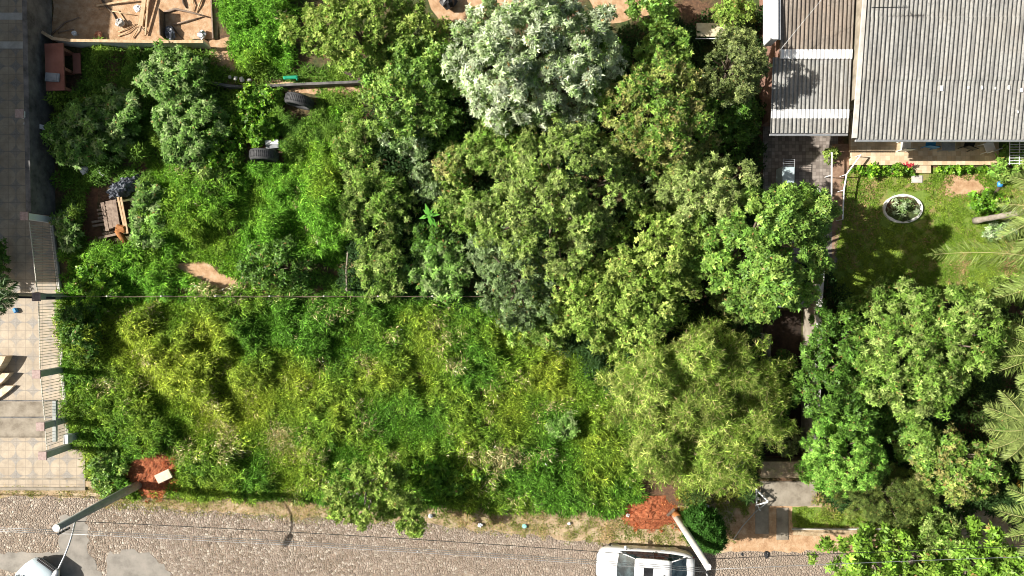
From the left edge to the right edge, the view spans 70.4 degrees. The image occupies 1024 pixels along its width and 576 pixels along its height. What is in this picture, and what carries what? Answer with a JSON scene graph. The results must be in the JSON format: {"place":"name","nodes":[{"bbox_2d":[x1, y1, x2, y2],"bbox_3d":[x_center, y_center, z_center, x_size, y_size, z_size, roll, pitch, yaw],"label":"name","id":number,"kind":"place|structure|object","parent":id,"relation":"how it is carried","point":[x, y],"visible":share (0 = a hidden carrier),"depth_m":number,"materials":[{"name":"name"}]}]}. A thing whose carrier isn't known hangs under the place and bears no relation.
{"place":"outdoors","nodes":[
{"label":"outdoors","id":0,"kind":"place"},
{"bbox_2d":[0,0,62,400],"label":"neighbour terrace","id":1,"kind":"structure","parent":0,"point":[19,336],"depth_m":33.99,"materials":[{"name":"grey tile"}]},
{"bbox_2d":[0,273,38,320],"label":"palm tree","id":2,"kind":"object","parent":1,"relation":"on","point":[7,294],"visible":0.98,"depth_m":30.82,"materials":[{"name":"green plant"}]},
{"bbox_2d":[0,402,65,437],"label":"driveway slab","id":3,"kind":"structure","parent":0,"point":[17,426],"depth_m":33.99,"materials":[{"name":"concrete"}]},
{"bbox_2d":[0,438,84,486],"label":"sidewalk","id":4,"kind":"structure","parent":0,"point":[18,457],"depth_m":33.98,"materials":[{"name":"beige tile"}]},
{"bbox_2d":[52,0,218,40],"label":"bare earth yard","id":5,"kind":"structure","parent":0,"point":[90,21],"depth_m":34.00,"materials":[{"name":"beige soil"}]},
{"bbox_2d":[62,0,363,305],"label":"lush mound grass","id":6,"kind":"structure","parent":0,"point":[299,213],"depth_m":33.46,"materials":[{"name":"green plant"}]},
{"bbox_2d":[0,495,1023,575],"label":"cobbled road","id":7,"kind":"structure","parent":0,"point":[192,556],"depth_m":33.99,"materials":[{"name":"grey stone"}]},
{"bbox_2d":[0,514,101,575],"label":"cement patch","id":8,"kind":"object","parent":7,"relation":"on","point":[78,560],"visible":0.86,"depth_m":33.98,"materials":[{"name":"grey concrete"}]},
{"bbox_2d":[106,549,170,575],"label":"cement repair","id":9,"kind":"structure","parent":7,"relation":"on","point":[129,562],"depth_m":33.98,"materials":[{"name":"grey concrete"}]},
{"bbox_2d":[595,543,694,575],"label":"parked car","id":10,"kind":"object","parent":7,"relation":"on","point":[620,569],"visible":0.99,"depth_m":32.97,"materials":[{"name":"white paint"}]},
{"bbox_2d":[0,481,1023,552],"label":"dry verge","id":11,"kind":"structure","parent":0,"point":[996,521],"depth_m":34.00,"materials":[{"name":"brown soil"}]},
{"bbox_2d":[621,495,677,528],"bbox_3d":[6.300,10.500,33.892,2.900,0.292,1.560,0,90,0],"label":"soil heap","id":12,"kind":"object","parent":11,"relation":"on","point":[657,517],"visible":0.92,"depth_m":33.89,"materials":[{"name":"red soil"}]},
{"bbox_2d":[679,499,728,555],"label":"conifer tree","id":13,"kind":"object","parent":11,"relation":"on","point":[705,526],"visible":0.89,"depth_m":31.10,"materials":[{"name":"green plant"}]},
{"bbox_2d":[909,505,974,575],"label":"broadleaf tree","id":14,"kind":"object","parent":11,"relation":"on","point":[929,533],"visible":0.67,"depth_m":31.04,"materials":[{"name":"green plant"}]},
{"bbox_2d":[941,515,1023,575],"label":"leaf tree","id":15,"kind":"object","parent":11,"relation":"on","point":[989,564],"visible":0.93,"depth_m":30.47,"materials":[{"name":"green plant"}]},
{"bbox_2d":[51,0,1023,509],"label":"ground","id":16,"kind":"structure","parent":0,"point":[689,10],"depth_m":34.00,"materials":[{"name":"green plant"}]},
{"bbox_2d":[22,0,55,215],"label":"boundary wall","id":17,"kind":"structure","parent":16,"relation":"on","point":[38,110],"depth_m":32.79,"materials":[{"name":"grey concrete"}]},
{"bbox_2d":[29,222,61,291],"bbox_3d":[-21.330,-1.380,33.140,0.160,1.720,3.141,-7,90,0],"label":"barred fence","id":18,"kind":"object","parent":16,"relation":"on","point":[55,259],"visible":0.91,"depth_m":33.77,"materials":[{"name":"grey metal"}]},
{"bbox_2d":[44,43,80,91],"bbox_3d":[-20.605,-10.052,33.477,1.230,1.035,2.150,-2,90,0],"label":"flat bench","id":19,"kind":"object","parent":16,"relation":"on","point":[56,54],"visible":0.92,"depth_m":32.96,"materials":[{"name":"wood"}]},
{"bbox_2d":[51,295,102,363],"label":"leafy shrub","id":20,"kind":"object","parent":16,"relation":"on","point":[70,315],"visible":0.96,"depth_m":32.97,"materials":[{"name":"green plant"}]},
{"bbox_2d":[64,167,102,263],"bbox_3d":[-20.096,-3.626,33.992,1.914,0.001,5.402,0,90,0],"label":"bare earth patch","id":21,"kind":"object","parent":16,"relation":"on","point":[92,215],"visible":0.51,"depth_m":33.99,"materials":[{"name":"brown soil"}]},
{"bbox_2d":[48,198,84,253],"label":"castor plant","id":22,"kind":"object","parent":21,"relation":"on","point":[66,233],"visible":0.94,"depth_m":33.14,"materials":[{"name":"green plant"}]},
{"bbox_2d":[40,93,136,170],"bbox_3d":[-19.347,-6.927,33.055,3.722,2.109,3.554,-21,90,0],"label":"castor plant","id":23,"kind":"object","parent":16,"relation":"on","point":[68,121],"visible":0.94,"depth_m":32.64,"materials":[{"name":"green plant"}]},
{"bbox_2d":[51,481,141,575],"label":"street pole","id":24,"kind":"object","parent":16,"relation":"on","point":[113,497],"visible":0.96,"depth_m":29.83,"materials":[{"name":"grey metal"}]},
{"bbox_2d":[71,262,126,312],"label":"leafy shrub","id":25,"kind":"object","parent":16,"relation":"on","point":[103,285],"visible":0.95,"depth_m":33.17,"materials":[{"name":"green plant"}]},
{"bbox_2d":[86,450,131,498],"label":"leafy shrub","id":26,"kind":"object","parent":16,"relation":"on","point":[101,475],"visible":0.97,"depth_m":33.30,"materials":[{"name":"green plant"}]},
{"bbox_2d":[99,83,148,138],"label":"castor plant","id":27,"kind":"object","parent":16,"relation":"on","point":[122,105],"visible":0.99,"depth_m":32.57,"materials":[{"name":"green plant"}]},
{"bbox_2d":[41,31,210,48],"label":"yard wall","id":28,"kind":"structure","parent":16,"relation":"on","point":[141,44],"depth_m":33.23,"materials":[{"name":"beige concrete"}]},
{"bbox_2d":[121,449,176,497],"bbox_3d":[-16.950,8.670,33.895,2.700,0.285,2.300,0,90,0],"label":"soil heap","id":29,"kind":"object","parent":16,"relation":"on","point":[141,475],"visible":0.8,"depth_m":33.87,"materials":[{"name":"red soil"}]},
{"bbox_2d":[127,180,171,251],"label":"castor plant","id":30,"kind":"object","parent":16,"relation":"on","point":[142,197],"visible":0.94,"depth_m":33.03,"materials":[{"name":"green plant"}]},
{"bbox_2d":[131,39,211,104],"bbox_3d":[-15.276,-9.578,32.857,3.401,2.504,2.942,24,90,0],"label":"castor plant","id":31,"kind":"object","parent":16,"relation":"on","point":[177,73],"visible":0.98,"depth_m":32.36,"materials":[{"name":"green plant"}]},
{"bbox_2d":[150,79,232,172],"bbox_3d":[-14.657,-7.290,33.044,3.601,2.135,3.969,28,90,0],"label":"castor plant","id":32,"kind":"object","parent":16,"relation":"on","point":[176,132],"visible":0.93,"depth_m":32.56,"materials":[{"name":"green plant"}]},
{"bbox_2d":[174,261,240,293],"bbox_3d":[-14.339,-0.668,33.990,3.294,0.001,1.309,34,90,0],"label":"bare earth patch","id":33,"kind":"object","parent":16,"relation":"on","point":[204,272],"visible":0.7,"depth_m":33.99,"materials":[{"name":"beige soil"}]},
{"bbox_2d":[196,123,243,169],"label":"leafy shrub","id":34,"kind":"object","parent":16,"relation":"on","point":[229,159],"visible":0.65,"depth_m":33.24,"materials":[{"name":"green plant"}]},
{"bbox_2d":[229,99,280,147],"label":"leafy shrub","id":35,"kind":"object","parent":16,"relation":"on","point":[260,128],"visible":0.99,"depth_m":33.29,"materials":[{"name":"green plant"}]},
{"bbox_2d":[234,80,286,108],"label":"leafy shrub","id":36,"kind":"object","parent":16,"relation":"on","point":[273,99],"visible":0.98,"depth_m":33.26,"materials":[{"name":"green plant"}]},
{"bbox_2d":[43,37,479,307],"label":"rank weeds","id":37,"kind":"object","parent":16,"relation":"on","point":[148,143],"visible":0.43,"depth_m":33.72,"materials":[{"name":"green plant"}]},
{"bbox_2d":[235,234,317,292],"bbox_3d":[-10.796,-1.111,33.044,3.821,2.131,2.796,0,90,0],"label":"leafy shrub","id":38,"kind":"object","parent":16,"relation":"on","point":[280,248],"visible":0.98,"depth_m":32.72,"materials":[{"name":"green plant"}]},
{"bbox_2d":[219,76,368,99],"bbox_3d":[-10.232,-9.371,33.990,7.931,0.001,1.291,0,90,0],"label":"bare earth patch","id":39,"kind":"object","parent":16,"relation":"on","point":[311,91],"visible":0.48,"depth_m":33.99,"materials":[{"name":"beige soil"}]},
{"bbox_2d":[206,80,362,89],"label":"garden wall","id":40,"kind":"structure","parent":39,"relation":"on","point":[316,84],"depth_m":33.55,"materials":[{"name":"grey concrete"}]},
{"bbox_2d":[48,290,648,521],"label":"tall field grass","id":41,"kind":"structure","parent":16,"relation":"on","point":[287,455],"depth_m":33.63,"materials":[{"name":"green plant"}]},
{"bbox_2d":[330,110,382,197],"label":"leafy shrub","id":42,"kind":"object","parent":16,"relation":"on","point":[350,136],"visible":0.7,"depth_m":32.69,"materials":[{"name":"green plant"}]},
{"bbox_2d":[278,0,452,88],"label":"broadleaf tree","id":43,"kind":"object","parent":16,"relation":"on","point":[338,45],"visible":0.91,"depth_m":30.64,"materials":[{"name":"green plant"}]},
{"bbox_2d":[321,452,415,531],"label":"street tree","id":44,"kind":"object","parent":16,"relation":"on","point":[370,485],"visible":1,"depth_m":30.73,"materials":[{"name":"green plant"}]},
{"bbox_2d":[336,166,421,249],"bbox_3d":[-5.985,-3.501,32.851,3.909,2.518,3.933,0,90,0],"label":"leafy shrub","id":45,"kind":"object","parent":16,"relation":"on","point":[387,185],"visible":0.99,"depth_m":32.45,"materials":[{"name":"green plant"}]},
{"bbox_2d":[353,237,417,303],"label":"leafy shrub","id":46,"kind":"object","parent":16,"relation":"on","point":[382,260],"visible":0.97,"depth_m":32.60,"materials":[{"name":"green plant"}]},
{"bbox_2d":[377,103,435,164],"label":"leafy shrub","id":47,"kind":"object","parent":16,"relation":"on","point":[420,147],"visible":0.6,"depth_m":32.48,"materials":[{"name":"green plant"}]},
{"bbox_2d":[354,21,461,138],"bbox_3d":[-4.458,-9.062,31.898,4.680,4.421,5.217,0,90,0],"label":"broadleaf tree","id":48,"kind":"object","parent":16,"relation":"on","point":[399,84],"visible":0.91,"depth_m":30.89,"materials":[{"name":"green plant"}]},
{"bbox_2d":[389,489,427,538],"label":"street tree","id":49,"kind":"object","parent":16,"relation":"on","point":[409,523],"visible":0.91,"depth_m":31.20,"materials":[{"name":"green plant"}]},
{"bbox_2d":[408,161,450,203],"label":"leafy shrub","id":50,"kind":"object","parent":16,"relation":"on","point":[429,188],"visible":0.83,"depth_m":32.89,"materials":[{"name":"green plant"}]},
{"bbox_2d":[403,220,459,260],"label":"leafy shrub","id":51,"kind":"object","parent":16,"relation":"on","point":[430,232],"visible":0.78,"depth_m":32.99,"materials":[{"name":"green plant"}]},
{"bbox_2d":[398,236,477,304],"bbox_3d":[-3.266,-0.917,33.081,3.252,2.055,3.198,30,90,0],"label":"leafy shrub","id":52,"kind":"object","parent":16,"relation":"on","point":[453,273],"visible":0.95,"depth_m":32.59,"materials":[{"name":"green plant"}]},
{"bbox_2d":[427,106,470,159],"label":"leafy shrub","id":53,"kind":"object","parent":16,"relation":"on","point":[454,112],"visible":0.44,"depth_m":33.06,"materials":[{"name":"green plant"}]},
{"bbox_2d":[411,453,492,496],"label":"leafy shrub","id":54,"kind":"object","parent":16,"relation":"on","point":[434,478],"visible":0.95,"depth_m":33.21,"materials":[{"name":"green plant"}]},
{"bbox_2d":[430,138,477,189],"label":"leafy shrub","id":55,"kind":"object","parent":16,"relation":"on","point":[456,170],"visible":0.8,"depth_m":32.31,"materials":[{"name":"green plant"}]},
{"bbox_2d":[439,185,505,237],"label":"leafy shrub","id":56,"kind":"object","parent":16,"relation":"on","point":[459,210],"visible":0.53,"depth_m":32.35,"materials":[{"name":"green plant"}]},
{"bbox_2d":[428,0,522,21],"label":"bare earth patch","id":57,"kind":"object","parent":16,"relation":"on","point":[457,11],"visible":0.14,"depth_m":33.99,"materials":[{"name":"beige soil"}]},
{"bbox_2d":[454,116,522,180],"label":"leafy shrub","id":58,"kind":"object","parent":16,"relation":"on","point":[485,157],"visible":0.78,"depth_m":31.67,"materials":[{"name":"green plant"}]},
{"bbox_2d":[474,225,566,332],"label":"broadleaf tree","id":59,"kind":"object","parent":16,"relation":"on","point":[509,314],"visible":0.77,"depth_m":30.83,"materials":[{"name":"green plant"}]},
{"bbox_2d":[438,0,628,137],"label":"broadleaf tree","id":60,"kind":"object","parent":16,"relation":"on","point":[519,72],"visible":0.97,"depth_m":29.22,"materials":[{"name":"green plant"}]},
{"bbox_2d":[499,295,570,351],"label":"leafy shrub","id":61,"kind":"object","parent":16,"relation":"on","point":[541,336],"visible":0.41,"depth_m":32.64,"materials":[{"name":"green plant"}]},
{"bbox_2d":[463,112,648,291],"bbox_3d":[1.845,-3.675,31.094,6.161,6.023,7.353,38,90,0],"label":"broadleaf tree","id":62,"kind":"object","parent":16,"relation":"on","point":[579,209],"visible":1,"depth_m":29.46,"materials":[{"name":"green plant"}]},
{"bbox_2d":[544,410,580,441],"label":"leafy shrub","id":63,"kind":"object","parent":16,"relation":"on","point":[565,426],"visible":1,"depth_m":32.82,"materials":[{"name":"green plant"}]},
{"bbox_2d":[549,246,689,358],"bbox_3d":[4.520,0.657,31.568,5.973,5.082,4.880,0,90,0],"label":"broadleaf tree","id":64,"kind":"object","parent":16,"relation":"on","point":[629,313],"visible":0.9,"depth_m":30.03,"materials":[{"name":"green plant"}]},
{"bbox_2d":[624,0,680,30],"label":"leafy shrub","id":65,"kind":"object","parent":16,"relation":"on","point":[665,10],"visible":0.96,"depth_m":31.69,"materials":[{"name":"green plant"}]},
{"bbox_2d":[590,48,721,179],"bbox_3d":[6.128,-6.957,31.227,5.232,5.766,5.380,-25,90,0],"label":"broadleaf tree","id":66,"kind":"object","parent":16,"relation":"on","point":[651,129],"visible":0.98,"depth_m":29.30,"materials":[{"name":"green plant"}]},
{"bbox_2d":[604,202,719,308],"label":"broadleaf tree","id":67,"kind":"object","parent":16,"relation":"on","point":[676,271],"visible":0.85,"depth_m":29.68,"materials":[{"name":"green plant"}]},
{"bbox_2d":[632,17,693,90],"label":"leafy shrub","id":68,"kind":"object","parent":16,"relation":"on","point":[656,40],"visible":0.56,"depth_m":31.65,"materials":[{"name":"green plant"}]},
{"bbox_2d":[336,4,1023,538],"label":"shaded undergrowth","id":69,"kind":"object","parent":16,"relation":"on","point":[392,158],"visible":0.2,"depth_m":33.38,"materials":[{"name":"green plant"}]},
{"bbox_2d":[594,312,802,500],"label":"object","id":70,"kind":"object","parent":16,"relation":"on","point":[682,398],"visible":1,"depth_m":30.61,"materials":[{"name":"green plant"}]},
{"bbox_2d":[643,143,762,252],"bbox_3d":[7.916,-3.771,31.208,4.859,5.803,4.890,0,90,0],"label":"broadleaf tree","id":71,"kind":"object","parent":16,"relation":"on","point":[719,180],"visible":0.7,"depth_m":29.64,"materials":[{"name":"green plant"}]},
{"bbox_2d":[709,0,756,32],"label":"leafy shrub","id":72,"kind":"object","parent":16,"relation":"on","point":[733,8],"visible":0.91,"depth_m":31.92,"materials":[{"name":"green plant"}]},
{"bbox_2d":[703,83,765,163],"bbox_3d":[9.745,-7.444,32.442,2.861,3.322,3.520,34,90,0],"label":"leafy shrub","id":73,"kind":"object","parent":16,"relation":"on","point":[747,113],"visible":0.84,"depth_m":31.69,"materials":[{"name":"green plant"}]},
{"bbox_2d":[698,24,772,108],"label":"broadleaf tree","id":74,"kind":"object","parent":16,"relation":"on","point":[735,40],"visible":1,"depth_m":29.57,"materials":[{"name":"green plant"}]},
{"bbox_2d":[682,181,842,324],"bbox_3d":[10.112,-1.554,30.325,6.220,7.572,6.202,0,90,0],"label":"broadleaf tree","id":75,"kind":"object","parent":16,"relation":"on","point":[776,276],"visible":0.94,"depth_m":28.08,"materials":[{"name":"green plant"}]},
{"bbox_2d":[756,458,803,477],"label":"gate platform","id":76,"kind":"structure","parent":16,"relation":"on","point":[778,468],"depth_m":33.30,"materials":[{"name":"concrete"}]},
{"bbox_2d":[760,481,816,505],"bbox_3d":[12.960,9.630,33.965,2.650,0.070,1.150,0,90,0],"label":"concrete apron","id":77,"kind":"object","parent":16,"relation":"on","point":[786,493],"visible":0.78,"depth_m":33.93,"materials":[{"name":"grey concrete"}]},
{"bbox_2d":[673,482,912,542],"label":"wayside grass","id":78,"kind":"structure","parent":16,"relation":"on","point":[720,500],"depth_m":33.92,"materials":[{"name":"green plant"}]},
{"bbox_2d":[762,180,833,218],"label":"broadleaf tree","id":79,"kind":"object","parent":16,"relation":"on","point":[807,190],"visible":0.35,"depth_m":28.56,"materials":[{"name":"green plant"}]},
{"bbox_2d":[801,261,824,455],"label":"boundary wall","id":80,"kind":"structure","parent":16,"relation":"on","point":[806,423],"depth_m":33.29,"materials":[{"name":"concrete"}]},
{"bbox_2d":[793,452,847,498],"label":"fern tree","id":81,"kind":"object","parent":16,"relation":"on","point":[806,477],"visible":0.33,"depth_m":31.79,"materials":[{"name":"green plant"}]},
{"bbox_2d":[787,298,887,459],"bbox_3d":[14.187,3.914,31.807,4.351,4.607,6.987,0,90,0],"label":"broadleaf tree","id":82,"kind":"object","parent":16,"relation":"on","point":[829,379],"visible":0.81,"depth_m":30.60,"materials":[{"name":"green plant"}]},
{"bbox_2d":[799,412,892,497],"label":"fern tree","id":83,"kind":"object","parent":16,"relation":"on","point":[859,462],"visible":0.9,"depth_m":30.70,"materials":[{"name":"green plant"}]},
{"bbox_2d":[805,521,957,575],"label":"leaf tree","id":84,"kind":"object","parent":16,"relation":"on","point":[862,539],"visible":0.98,"depth_m":30.71,"materials":[{"name":"green plant"}]},
{"bbox_2d":[830,457,941,529],"bbox_3d":[16.815,9.310,32.687,4.634,2.840,3.704,31,90,0],"label":"feathery shrub","id":85,"kind":"object","parent":16,"relation":"on","point":[874,515],"visible":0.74,"depth_m":31.90,"materials":[{"name":"green plant"}]},
{"bbox_2d":[862,388,919,443],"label":"leafy shrub","id":86,"kind":"object","parent":16,"relation":"on","point":[885,413],"visible":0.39,"depth_m":32.31,"materials":[{"name":"green plant"}]},
{"bbox_2d":[849,117,998,165],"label":"tiled terrace","id":87,"kind":"structure","parent":16,"relation":"on","point":[882,153],"depth_m":33.78,"materials":[{"name":"beige tile"}]},
{"bbox_2d":[891,420,956,474],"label":"broadleaf tree","id":88,"kind":"object","parent":16,"relation":"on","point":[924,438],"visible":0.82,"depth_m":31.10,"materials":[{"name":"green plant"}]},
{"bbox_2d":[835,275,1015,427],"bbox_3d":[17.405,2.689,31.267,7.479,5.688,6.549,0,90,0],"label":"broadleaf tree","id":89,"kind":"object","parent":16,"relation":"on","point":[949,382],"visible":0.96,"depth_m":29.51,"materials":[{"name":"green plant"}]},
{"bbox_2d":[849,0,1023,141],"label":"grey roof house","id":90,"kind":"structure","parent":16,"relation":"on","point":[937,70],"depth_m":30.26,"materials":[{"name":"metal"}]},
{"bbox_2d":[909,422,1009,509],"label":"broadleaf tree","id":91,"kind":"object","parent":16,"relation":"on","point":[980,467],"visible":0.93,"depth_m":30.35,"materials":[{"name":"green plant"}]},
{"bbox_2d":[980,374,1023,470],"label":"palm tree","id":92,"kind":"object","parent":16,"relation":"on","point":[1010,436],"visible":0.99,"depth_m":29.83,"materials":[{"name":"green plant"}]},
{"bbox_2d":[987,142,1023,183],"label":"leafy shrub","id":93,"kind":"object","parent":16,"relation":"on","point":[1003,172],"visible":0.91,"depth_m":33.26,"materials":[{"name":"green plant"}]},
{"bbox_2d":[992,311,1023,386],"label":"palm tree","id":94,"kind":"object","parent":16,"relation":"on","point":[1020,334],"visible":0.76,"depth_m":29.50,"materials":[{"name":"green plant"}]},
{"bbox_2d":[992,469,1023,555],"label":"palm tree","id":95,"kind":"object","parent":16,"relation":"on","point":[1014,532],"visible":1,"depth_m":29.86,"materials":[{"name":"green plant"}]},
{"bbox_2d":[763,310,800,455],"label":"passage floor","id":96,"kind":"structure","parent":0,"point":[784,330],"depth_m":33.99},
{"bbox_2d":[763,127,837,268],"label":"tiled driveway","id":97,"kind":"structure","parent":0,"point":[807,155],"depth_m":33.99,"materials":[{"name":"grey tile"}]},
{"bbox_2d":[759,0,853,135],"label":"annex building","id":98,"kind":"structure","parent":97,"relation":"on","point":[805,84],"depth_m":30.93,"materials":[{"name":"metal"}]},
{"bbox_2d":[725,503,948,552],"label":"sandy forecourt","id":99,"kind":"structure","parent":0,"point":[749,538],"depth_m":33.99,"materials":[{"name":"brown sand"}]},
{"bbox_2d":[832,144,848,259],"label":"side path","id":100,"kind":"structure","parent":0,"point":[841,166],"depth_m":33.97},
{"bbox_2d":[790,166,1023,527],"bbox_3d":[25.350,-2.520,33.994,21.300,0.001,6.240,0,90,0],"label":"lawn","id":101,"kind":"structure","parent":0,"point":[921,220],"depth_m":33.99,"materials":[{"name":"green plant"}]},
{"bbox_2d":[849,161,915,178],"bbox_3d":[17.324,-5.444,33.783,3.116,0.809,0.922,0,90,0],"label":"flower bed","id":102,"kind":"object","parent":101,"relation":"on","point":[897,167],"visible":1,"depth_m":33.73,"materials":[{"name":"green plant"}]},
{"bbox_2d":[882,193,922,222],"bbox_3d":[18.276,-3.740,33.746,1.845,0.887,1.433,0,90,0],"label":"round planter","id":103,"kind":"object","parent":101,"relation":"on","point":[899,208],"visible":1,"depth_m":33.88,"materials":[{"name":"concrete"}]},
{"bbox_2d":[926,211,1023,302],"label":"palm tree","id":104,"kind":"object","parent":101,"relation":"on","point":[1017,288],"visible":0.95,"depth_m":29.85,"materials":[{"name":"green plant"}]},
{"bbox_2d":[966,188,1009,215],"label":"leafy shrub","id":105,"kind":"object","parent":101,"relation":"on","point":[980,205],"visible":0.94,"depth_m":33.27,"materials":[{"name":"green plant"}]},
{"bbox_2d":[972,157,1023,255],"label":"palm tree","id":106,"kind":"object","parent":101,"relation":"on","point":[977,220],"visible":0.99,"depth_m":29.35,"materials":[{"name":"green plant"}]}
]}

